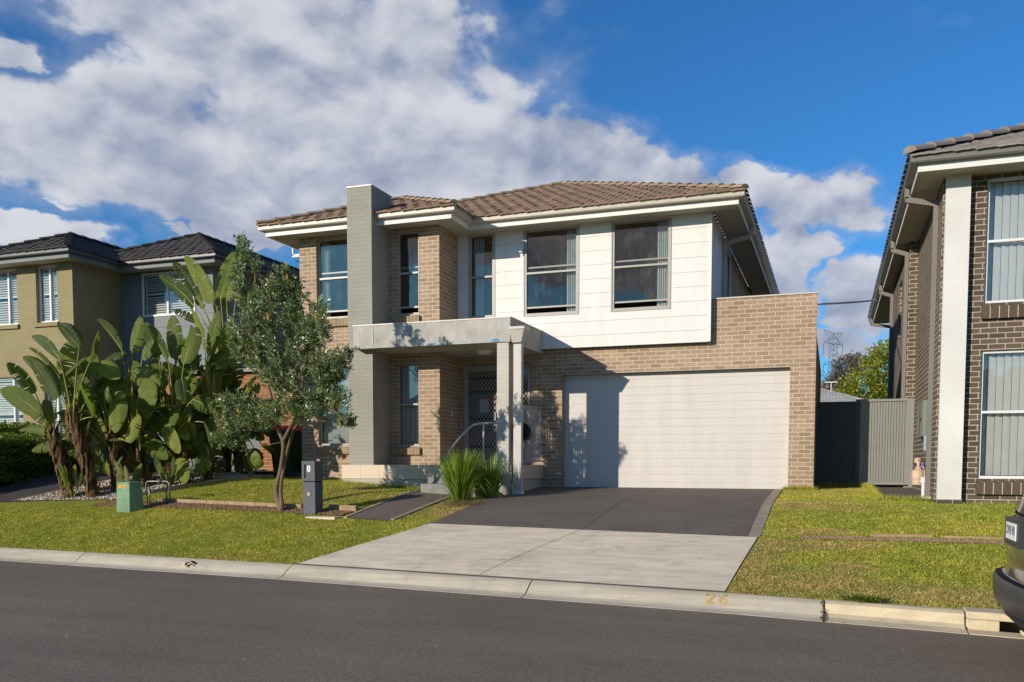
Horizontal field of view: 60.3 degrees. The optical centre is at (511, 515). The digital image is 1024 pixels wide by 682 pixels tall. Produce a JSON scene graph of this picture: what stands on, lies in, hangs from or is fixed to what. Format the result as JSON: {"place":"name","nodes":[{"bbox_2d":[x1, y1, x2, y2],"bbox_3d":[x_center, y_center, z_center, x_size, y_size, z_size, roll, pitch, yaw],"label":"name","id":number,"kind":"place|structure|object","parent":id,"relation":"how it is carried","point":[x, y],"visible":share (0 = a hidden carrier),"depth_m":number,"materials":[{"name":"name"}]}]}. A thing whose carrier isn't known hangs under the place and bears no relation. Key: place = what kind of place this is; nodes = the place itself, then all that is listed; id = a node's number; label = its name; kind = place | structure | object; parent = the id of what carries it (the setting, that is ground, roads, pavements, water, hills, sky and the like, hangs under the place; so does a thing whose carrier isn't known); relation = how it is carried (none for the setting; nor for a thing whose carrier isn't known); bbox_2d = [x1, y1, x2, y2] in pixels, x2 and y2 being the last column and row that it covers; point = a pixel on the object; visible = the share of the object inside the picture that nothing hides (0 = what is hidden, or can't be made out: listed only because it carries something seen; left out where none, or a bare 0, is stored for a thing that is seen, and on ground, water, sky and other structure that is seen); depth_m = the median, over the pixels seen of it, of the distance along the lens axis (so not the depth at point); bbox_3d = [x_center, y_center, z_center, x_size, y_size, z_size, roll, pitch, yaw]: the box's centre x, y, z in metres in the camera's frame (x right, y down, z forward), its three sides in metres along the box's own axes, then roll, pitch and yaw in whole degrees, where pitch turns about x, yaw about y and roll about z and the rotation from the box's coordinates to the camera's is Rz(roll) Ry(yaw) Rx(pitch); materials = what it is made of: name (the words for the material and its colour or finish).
{"place":"outdoors","nodes":[
{"label":"outdoors","id":0,"kind":"place"},
{"bbox_2d":[0,469,234,501],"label":"neighbour driveway","id":1,"kind":"structure","parent":0,"point":[28,488],"depth_m":19.48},
{"bbox_2d":[11,471,267,500],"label":"garden soil","id":2,"kind":"structure","parent":0,"point":[98,498],"depth_m":18.48,"materials":[{"name":"brown soil"},{"name":"gravel stones"}]},
{"bbox_2d":[0,357,83,497],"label":"bird of paradise plant","id":3,"kind":"object","parent":2,"relation":"on","point":[21,399],"visible":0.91,"depth_m":18.08,"materials":[{"name":"green plant"}]},
{"bbox_2d":[58,462,82,497],"bbox_3d":[-9.007,-0.735,18.082,0.415,0.767,0.548,8,8,65],"label":"young plant","id":4,"kind":"object","parent":2,"relation":"on","point":[74,476],"visible":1,"depth_m":18.03,"materials":[{"name":"green plant"}]},
{"bbox_2d":[23,323,120,497],"bbox_3d":[-9.114,-2.097,18.309,1.770,3.535,1.882,-2,4,-29],"label":"bird of paradise plant","id":5,"kind":"object","parent":2,"relation":"on","point":[82,387],"visible":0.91,"depth_m":18.14,"materials":[{"name":"green plant"}]},
{"bbox_2d":[68,373,165,492],"bbox_3d":[-8.375,-1.766,18.774,2.230,2.610,1.839,1,4,20],"label":"bird of paradise plant","id":6,"kind":"object","parent":2,"relation":"on","point":[111,411],"visible":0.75,"depth_m":18.35,"materials":[{"name":"green plant"}]},
{"bbox_2d":[113,460,142,481],"bbox_3d":[-7.732,-0.760,17.813,0.414,0.759,0.555,2,4,27],"label":"young plant","id":7,"kind":"object","parent":2,"relation":"on","point":[120,474],"visible":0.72,"depth_m":17.67,"materials":[{"name":"green plant"}]},
{"bbox_2d":[19,469,266,500],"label":"white pebbles","id":8,"kind":"object","parent":2,"relation":"on","point":[222,475],"visible":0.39,"depth_m":18.71,"materials":[{"name":"white gravel"}]},
{"bbox_2d":[97,316,189,487],"bbox_3d":[-7.682,-2.383,18.732,2.422,3.673,1.512,1,4,20],"label":"bird of paradise plant","id":9,"kind":"object","parent":2,"relation":"on","point":[145,395],"visible":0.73,"depth_m":18.58,"materials":[{"name":"green plant"}]},
{"bbox_2d":[133,322,221,484],"bbox_3d":[-7.286,-2.398,19.114,2.023,3.509,1.406,2,4,31],"label":"bird of paradise plant","id":10,"kind":"object","parent":2,"relation":"on","point":[173,440],"visible":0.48,"depth_m":18.79,"materials":[{"name":"green plant"}]},
{"bbox_2d":[145,315,244,485],"bbox_3d":[-7.025,-2.481,18.737,2.330,3.757,1.605,1,4,20],"label":"bird of paradise plant","id":11,"kind":"object","parent":2,"relation":"on","point":[190,415],"visible":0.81,"depth_m":18.61,"materials":[{"name":"green plant"}]},
{"bbox_2d":[159,252,263,472],"bbox_3d":[-6.970,-3.601,20.876,3.691,5.264,1.760,1,4,20],"label":"bird of paradise plant","id":12,"kind":"object","parent":2,"relation":"on","point":[188,290],"visible":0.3,"depth_m":20.48,"materials":[{"name":"green plant"}]},
{"bbox_2d":[174,309,263,480],"bbox_3d":[-6.375,-2.550,19.140,1.794,3.648,2.112,-1,4,-22],"label":"bird of paradise plant","id":13,"kind":"object","parent":2,"relation":"on","point":[229,381],"visible":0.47,"depth_m":18.96,"materials":[{"name":"green plant"}]},
{"bbox_2d":[212,414,279,472],"bbox_3d":[-6.318,-1.870,20.904,2.047,1.806,1.815,1,4,20],"label":"bird of paradise plant","id":14,"kind":"object","parent":2,"relation":"on","point":[237,462],"visible":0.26,"depth_m":20.67,"materials":[{"name":"green plant"}]},
{"bbox_2d":[243,452,262,475],"bbox_3d":[-5.853,-1.161,19.762,0.389,0.607,0.423,-3,5,-45],"label":"young plant","id":15,"kind":"object","parent":2,"relation":"on","point":[246,464],"visible":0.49,"depth_m":19.74,"materials":[{"name":"green plant"}]},
{"bbox_2d":[347,491,450,519],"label":"path","id":16,"kind":"structure","parent":0,"point":[395,507],"depth_m":16.07,"materials":[{"name":"grey concrete"}]},
{"bbox_2d":[0,469,1015,608],"bbox_3d":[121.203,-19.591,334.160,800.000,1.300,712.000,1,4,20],"label":"ground","id":17,"kind":"structure","parent":0,"point":[61,503],"depth_m":13.55,"materials":[{"name":"green plant"}]},
{"bbox_2d":[0,420,41,435],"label":"hedge","id":18,"kind":"object","parent":17,"relation":"on","point":[12,427],"visible":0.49,"depth_m":21.75,"materials":[{"name":"green plant"}]},
{"bbox_2d":[0,431,90,486],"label":"hedge","id":19,"kind":"object","parent":17,"relation":"on","point":[20,460],"visible":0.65,"depth_m":20.38,"materials":[{"name":"green plant"}]},
{"bbox_2d":[117,481,143,512],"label":"utility pillar","id":20,"kind":"structure","parent":17,"relation":"on","point":[129,496],"depth_m":16.55,"materials":[{"name":"green metal"}]},
{"bbox_2d":[0,231,301,470],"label":"olive house","id":21,"kind":"structure","parent":17,"relation":"on","point":[81,283],"depth_m":23.02,"materials":[{"name":"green paint"}]},
{"bbox_2d":[0,269,17,324],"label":"window","id":22,"kind":"structure","parent":21,"relation":"in","point":[8,278],"depth_m":23.25,"materials":[{"name":"white glass"}]},
{"bbox_2d":[0,377,22,423],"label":"window","id":23,"kind":"structure","parent":21,"relation":"in","point":[8,412],"depth_m":23.49,"materials":[{"name":"white glass"}]},
{"bbox_2d":[38,265,57,322],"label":"window","id":24,"kind":"structure","parent":21,"relation":"in","point":[47,275],"depth_m":22.78,"materials":[{"name":"white glass"}]},
{"bbox_2d":[47,376,66,449],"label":"window","id":25,"kind":"structure","parent":21,"relation":"in","point":[60,406],"depth_m":22.85,"materials":[{"name":"white glass"}]},
{"bbox_2d":[142,271,194,316],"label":"window","id":26,"kind":"structure","parent":21,"relation":"in","point":[160,299],"depth_m":23.52,"materials":[{"name":"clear glass"}]},
{"bbox_2d":[141,402,259,469],"bbox_3d":[-8.274,-2.007,23.257,3.950,2.032,0.030,1,4,20],"label":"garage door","id":27,"kind":"structure","parent":21,"relation":"in","point":[254,442],"depth_m":23.07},
{"bbox_2d":[154,457,177,487],"bbox_3d":[-7.150,-0.882,18.195,0.446,0.673,0.430,-1,4,-13],"label":"young plant","id":28,"kind":"object","parent":17,"relation":"on","point":[161,471],"visible":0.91,"depth_m":18.12,"materials":[{"name":"green plant"}]},
{"bbox_2d":[142,474,272,494],"bbox_3d":[-6.508,-0.592,18.805,0.304,0.557,3.352,3,5,43],"label":"timber edging","id":29,"kind":"object","parent":17,"relation":"on","point":[197,483],"visible":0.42,"depth_m":18.60,"materials":[{"name":"brown wood"}]},
{"bbox_2d":[88,500,352,515],"bbox_3d":[-5.566,-0.168,16.552,5.687,0.166,0.396,1,4,19],"label":"mulch bed","id":30,"kind":"object","parent":17,"relation":"on","point":[218,508],"visible":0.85,"depth_m":16.49,"materials":[{"name":"wood"}]},
{"bbox_2d":[145,475,170,504],"bbox_3d":[-6.834,-0.491,17.032,0.493,0.601,0.112,0,4,3],"label":"water meter","id":31,"kind":"object","parent":30,"relation":"on","point":[159,481],"visible":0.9,"depth_m":16.99,"materials":[{"name":"silver metal"}]},
{"bbox_2d":[209,231,359,510],"bbox_3d":[-4.152,-2.569,15.893,3.012,5.236,1.317,2,4,29],"label":"banksia tree","id":32,"kind":"object","parent":30,"relation":"on","point":[250,332],"visible":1,"depth_m":15.74,"materials":[{"name":"green plant"}]},
{"bbox_2d":[158,498,302,507],"bbox_3d":[-5.371,-0.191,16.691,3.242,0.255,0.095,1,4,20],"label":"timber edging","id":33,"kind":"object","parent":17,"relation":"on","point":[230,502],"visible":0.45,"depth_m":16.62,"materials":[{"name":"brown wood"}]},
{"bbox_2d":[0,497,484,563],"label":"grass","id":34,"kind":"structure","parent":17,"relation":"on","point":[434,515],"depth_m":14.88,"materials":[{"name":"green plant"}]},
{"bbox_2d":[240,472,299,477],"bbox_3d":[-5.598,-0.824,20.318,1.530,0.385,0.180,1,4,20],"label":"retaining sleeper","id":35,"kind":"object","parent":17,"relation":"on","point":[292,474],"visible":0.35,"depth_m":20.13,"materials":[{"name":"wood"}]},
{"bbox_2d":[143,476,420,509],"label":"grass","id":36,"kind":"structure","parent":17,"relation":"on","point":[293,480],"depth_m":17.71,"materials":[{"name":"green plant"}]},
{"bbox_2d":[268,425,301,472],"bbox_3d":[-5.478,-1.633,21.466,0.660,1.179,0.770,1,4,20],"label":"wheelie bin","id":37,"kind":"object","parent":17,"relation":"on","point":[294,461],"visible":0.51,"depth_m":21.25,"materials":[{"name":"plastic"}]},
{"bbox_2d":[302,461,322,514],"bbox_3d":[-3.568,-0.451,15.762,0.270,1.062,0.283,1,4,20],"label":"letterbox","id":38,"kind":"object","parent":17,"relation":"on","point":[312,475],"visible":0.98,"depth_m":15.65,"materials":[{"name":"grey metal"}]},
{"bbox_2d":[305,516,339,519],"bbox_3d":[-3.287,0.093,15.369,0.580,0.165,0.240,1,4,20],"label":"concrete footing","id":39,"kind":"object","parent":17,"relation":"on","point":[324,517],"visible":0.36,"depth_m":15.28,"materials":[{"name":"grey concrete"}]},
{"bbox_2d":[329,504,357,510],"bbox_3d":[-3.049,-0.100,15.932,0.552,0.212,0.100,1,4,18],"label":"timber edging","id":40,"kind":"object","parent":17,"relation":"on","point":[343,507],"visible":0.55,"depth_m":15.87,"materials":[{"name":"brown wood"}]},
{"bbox_2d":[340,479,420,489],"bbox_3d":[-2.649,-0.661,18.459,2.241,0.239,0.229,1,4,21],"label":"grass fringe","id":41,"kind":"object","parent":17,"relation":"on","point":[385,485],"depth_m":18.49,"materials":[{"name":"green plant"}]},
{"bbox_2d":[344,490,450,520],"bbox_3d":[-1.929,-0.192,16.340,1.120,0.472,2.720,1,4,20],"label":"path edge","id":42,"kind":"object","parent":17,"relation":"on","point":[406,513],"visible":0.5,"depth_m":15.99,"materials":[{"name":"grey concrete"}]},
{"bbox_2d":[422,446,500,506],"bbox_3d":[-0.991,-0.668,16.505,1.688,1.294,1.616,1,4,20],"label":"strappy grass clump","id":43,"kind":"object","parent":17,"relation":"on","point":[462,477],"visible":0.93,"depth_m":16.34,"materials":[{"name":"green plant"}]},
{"bbox_2d":[436,497,488,507],"bbox_3d":[-1.017,-0.270,16.220,1.450,0.234,1.310,3,4,38],"label":"dry straw","id":44,"kind":"object","parent":17,"relation":"on","point":[461,501],"visible":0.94,"depth_m":16.20,"materials":[{"name":"plant"}]},
{"bbox_2d":[476,450,522,497],"bbox_3d":[-0.490,-0.707,16.932,1.488,1.127,1.634,-2,4,-26],"label":"strappy grass clump","id":45,"kind":"object","parent":17,"relation":"on","point":[488,476],"visible":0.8,"depth_m":16.88,"materials":[{"name":"green plant"}]},
{"bbox_2d":[299,523,756,590],"bbox_3d":[0.271,0.469,12.344,6.020,0.422,2.733,2,4,26],"label":"crossover","id":46,"kind":"object","parent":17,"relation":"on","point":[698,562],"visible":1,"depth_m":12.01,"materials":[{"name":"concrete"}]},
{"bbox_2d":[256,181,820,496],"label":"brick house","id":47,"kind":"structure","parent":17,"relation":"on","point":[611,334],"depth_m":18.83,"materials":[{"name":"brick"}]},
{"bbox_2d":[318,237,347,318],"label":"window","id":48,"kind":"structure","parent":47,"relation":"in","point":[332,253],"depth_m":20.84,"materials":[{"name":"glass"}]},
{"bbox_2d":[320,369,348,444],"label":"window","id":49,"kind":"structure","parent":47,"relation":"in","point":[331,433],"depth_m":20.15,"materials":[{"name":"glass"}]},
{"bbox_2d":[398,231,418,314],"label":"window","id":50,"kind":"structure","parent":47,"relation":"in","point":[408,253],"depth_m":20.21,"materials":[{"name":"glass"}]},
{"bbox_2d":[398,364,418,445],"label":"window","id":51,"kind":"structure","parent":47,"relation":"in","point":[408,374],"depth_m":19.48,"materials":[{"name":"glass"}]},
{"bbox_2d":[468,233,494,318],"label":"window","id":52,"kind":"structure","parent":47,"relation":"in","point":[481,248],"depth_m":19.72,"materials":[{"name":"glass"}]},
{"bbox_2d":[466,368,496,463],"bbox_3d":[-0.678,-2.250,19.966,0.796,2.153,0.072,1,4,20],"label":"security door","id":53,"kind":"structure","parent":47,"relation":"in","point":[493,369],"depth_m":20.00,"materials":[{"name":"paint"}]},
{"bbox_2d":[469,371,495,464],"bbox_3d":[-0.650,-2.250,20.044,0.800,2.165,0.051,1,4,20],"label":"front door","id":54,"kind":"structure","parent":47,"relation":"in","point":[486,374],"depth_m":20.03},
{"bbox_2d":[523,226,578,316],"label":"window","id":55,"kind":"structure","parent":47,"relation":"in","point":[551,255],"depth_m":20.42,"materials":[{"name":"glass"}]},
{"bbox_2d":[611,217,671,311],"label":"window","id":56,"kind":"structure","parent":47,"relation":"in","point":[641,252],"depth_m":19.71,"materials":[{"name":"glass"}]},
{"bbox_2d":[565,367,789,488],"bbox_3d":[3.364,-1.823,18.604,4.815,2.564,0.200,1,4,20],"label":"garage door","id":57,"kind":"structure","parent":47,"relation":"in","point":[723,428],"depth_m":18.61,"materials":[{"name":"metal"}]},
{"bbox_2d":[726,251,729,296],"bbox_3d":[5.007,-5.378,20.604,0.060,1.580,1.060,1,4,20],"label":"window","id":58,"kind":"structure","parent":47,"relation":"in","point":[728,256],"depth_m":21.01,"materials":[{"name":"glass"}]},
{"bbox_2d":[748,489,781,536],"bbox_3d":[4.407,-0.128,15.131,0.160,0.497,6.023,1,4,20],"label":"driveway border","id":59,"kind":"object","parent":17,"relation":"on","point":[759,522],"visible":0.99,"depth_m":13.90,"materials":[{"name":"grey concrete"}]},
{"bbox_2d":[780,485,817,490],"bbox_3d":[5.729,-0.567,17.591,0.735,0.128,0.256,1,4,20],"label":"grass fringe","id":60,"kind":"object","parent":17,"relation":"on","point":[802,488],"depth_m":17.58,"materials":[{"name":"green plant"}]},
{"bbox_2d":[803,535,860,536],"bbox_3d":[4.390,0.327,12.172,0.832,0.124,0.050,1,4,18],"label":"timber edging","id":61,"kind":"object","parent":17,"relation":"on","point":[826,535],"visible":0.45,"depth_m":12.20,"materials":[{"name":"brown wood"}]},
{"bbox_2d":[815,399,860,485],"bbox_3d":[6.985,-1.519,18.902,0.884,1.930,0.070,1,4,20],"label":"side fence","id":62,"kind":"object","parent":17,"relation":"on","point":[837,444],"visible":0.99,"depth_m":18.90,"materials":[{"name":"grey metal"}]},
{"bbox_2d":[821,349,865,391],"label":"gum tree","id":63,"kind":"object","parent":17,"relation":"on","point":[852,361],"visible":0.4,"depth_m":55.39,"materials":[{"name":"green plant"}]},
{"bbox_2d":[826,338,888,413],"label":"leafy tree","id":64,"kind":"object","parent":17,"relation":"on","point":[876,360],"visible":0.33,"depth_m":45.48,"materials":[{"name":"green plant"}]},
{"bbox_2d":[727,486,1017,609],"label":"grass","id":65,"kind":"structure","parent":17,"relation":"on","point":[837,495],"depth_m":11.29,"materials":[{"name":"green plant"}]},
{"bbox_2d":[838,593,897,602],"bbox_3d":[3.650,0.841,9.055,0.580,0.060,0.359,1,4,20],"label":"weed","id":66,"kind":"object","parent":65,"relation":"on","point":[868,597],"visible":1,"depth_m":9.04,"materials":[{"name":"green plant"}]},
{"bbox_2d":[815,482,931,501],"bbox_3d":[6.861,-0.496,16.913,1.136,0.266,4.365,0,4,4],"label":"grass fringe","id":67,"kind":"object","parent":17,"relation":"on","point":[875,493],"depth_m":15.60,"materials":[{"name":"green plant"}]},
{"bbox_2d":[859,398,914,487],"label":"side gate","id":68,"kind":"structure","parent":17,"relation":"on","point":[886,440],"depth_m":18.57,"materials":[{"name":"metal"}]},
{"bbox_2d":[797,535,1005,543],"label":"gravel","id":69,"kind":"structure","parent":17,"relation":"on","point":[894,538],"depth_m":11.65,"materials":[{"name":"gravel"}]},
{"bbox_2d":[871,534,932,537],"bbox_3d":[5.259,0.317,11.899,0.773,0.150,0.050,1,4,18],"label":"timber edging","id":70,"kind":"object","parent":17,"relation":"on","point":[907,535],"visible":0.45,"depth_m":11.86,"materials":[{"name":"beige wood"}]},
{"bbox_2d":[867,123,1023,504],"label":"brown brick house","id":71,"kind":"structure","parent":17,"relation":"on","point":[948,305],"depth_m":14.23,"materials":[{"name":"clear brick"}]},
{"bbox_2d":[817,299,877,304],"bbox_3d":[8.400,-5.279,21.671,0.046,1.546,8.938,2,4,30],"label":"service cable","id":72,"kind":"object","parent":71,"relation":"attached to","point":[829,303],"visible":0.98,"depth_m":20.58,"materials":[{"name":"black rubber"}]},
{"bbox_2d":[977,350,1023,478],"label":"window","id":73,"kind":"structure","parent":71,"relation":"in","point":[1001,412],"depth_m":14.25,"materials":[{"name":"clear glass"}]},
{"bbox_2d":[984,176,1023,302],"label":"window","id":74,"kind":"structure","parent":71,"relation":"in","point":[1004,253],"depth_m":14.09,"materials":[{"name":"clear glass"}]},
{"bbox_2d":[943,535,1003,538],"bbox_3d":[6.132,0.333,11.589,0.822,0.135,0.050,1,4,21],"label":"timber edging","id":75,"kind":"object","parent":17,"relation":"on","point":[978,537],"visible":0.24,"depth_m":11.58,"materials":[{"name":"beige wood"}]},
{"bbox_2d":[962,501,1016,504],"bbox_3d":[8.445,-0.186,13.784,2.584,0.079,0.262,1,4,20],"label":"grass fringe","id":76,"kind":"object","parent":17,"relation":"on","point":[970,503],"depth_m":14.08,"materials":[{"name":"green plant"}]},
{"bbox_2d":[963,607,1023,638],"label":"drain lintel","id":77,"kind":"structure","parent":17,"relation":"on","point":[989,622],"depth_m":8.39,"materials":[{"name":"concrete"}]},
{"bbox_2d":[0,561,1023,681],"bbox_3d":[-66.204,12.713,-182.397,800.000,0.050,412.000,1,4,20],"label":"road","id":78,"kind":"structure","parent":0,"point":[121,625],"depth_m":7.76,"materials":[{"name":"grey asphalt"}]},
{"bbox_2d":[0,547,822,621],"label":"kerb","id":79,"kind":"structure","parent":78,"relation":"on","point":[768,606],"depth_m":11.06,"materials":[{"name":"concrete"}]},
{"bbox_2d":[182,561,197,567],"bbox_3d":[-4.768,0.715,13.014,0.278,0.097,0.162,1,4,20],"label":"kerb hole","id":80,"kind":"object","parent":79,"relation":"on","point":[190,563],"visible":1,"depth_m":13.01,"materials":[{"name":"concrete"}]},
{"bbox_2d":[703,593,727,604],"bbox_3d":[2.247,0.912,9.690,0.258,0.098,0.194,1,4,20],"label":"painted number","id":81,"kind":"object","parent":79,"relation":"on","point":[719,599],"visible":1,"depth_m":9.66,"materials":[{"name":"yellow paint"}]},
{"bbox_2d":[26,498,1001,668],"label":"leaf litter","id":82,"kind":"object","parent":78,"relation":"on","point":[565,612],"visible":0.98,"depth_m":11.01,"materials":[{"name":"plant"}]},
{"bbox_2d":[825,599,967,633],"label":"kerb","id":83,"kind":"structure","parent":78,"relation":"on","point":[938,619],"depth_m":8.75,"materials":[{"name":"concrete"}]},
{"bbox_2d":[992,494,1023,631],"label":"parked car","id":84,"kind":"object","parent":78,"relation":"on","point":[1008,585],"visible":1,"depth_m":6.80,"materials":[{"name":"grey paint"}]},
{"bbox_2d":[432,487,773,536],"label":"driveway","id":85,"kind":"structure","parent":0,"point":[717,511],"depth_m":14.90,"materials":[{"name":"grey concrete"}]},
{"bbox_2d":[298,491,724,592],"bbox_3d":[1.034,0.087,14.840,5.964,0.904,8.650,1,4,20],"label":"driveway joint","id":86,"kind":"object","parent":85,"relation":"on","point":[523,578],"visible":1,"depth_m":10.97,"materials":[{"name":"grey concrete"}]},
{"bbox_2d":[823,329,842,375],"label":"power pylon","id":87,"kind":"object","parent":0,"point":[833,343],"visible":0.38,"depth_m":279.24,"materials":[{"name":"metal"}]},
{"bbox_2d":[820,382,862,401],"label":"distant house","id":88,"kind":"structure","parent":0,"point":[829,396],"depth_m":42.58,"materials":[{"name":"grey tile"}]},
{"bbox_2d":[876,487,928,499],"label":"side path","id":89,"kind":"structure","parent":0,"point":[901,491],"depth_m":16.73,"materials":[{"name":"grey concrete"}]},
{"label":"kerb joint","id":90,"kind":"structure","parent":0,"visible":0},
{"bbox_2d":[817,600,827,620],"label":"leaf litter","id":91,"kind":"object","parent":90,"relation":"on","point":[823,614],"visible":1,"depth_m":9.05,"materials":[{"name":"brown plant"}]}
]}

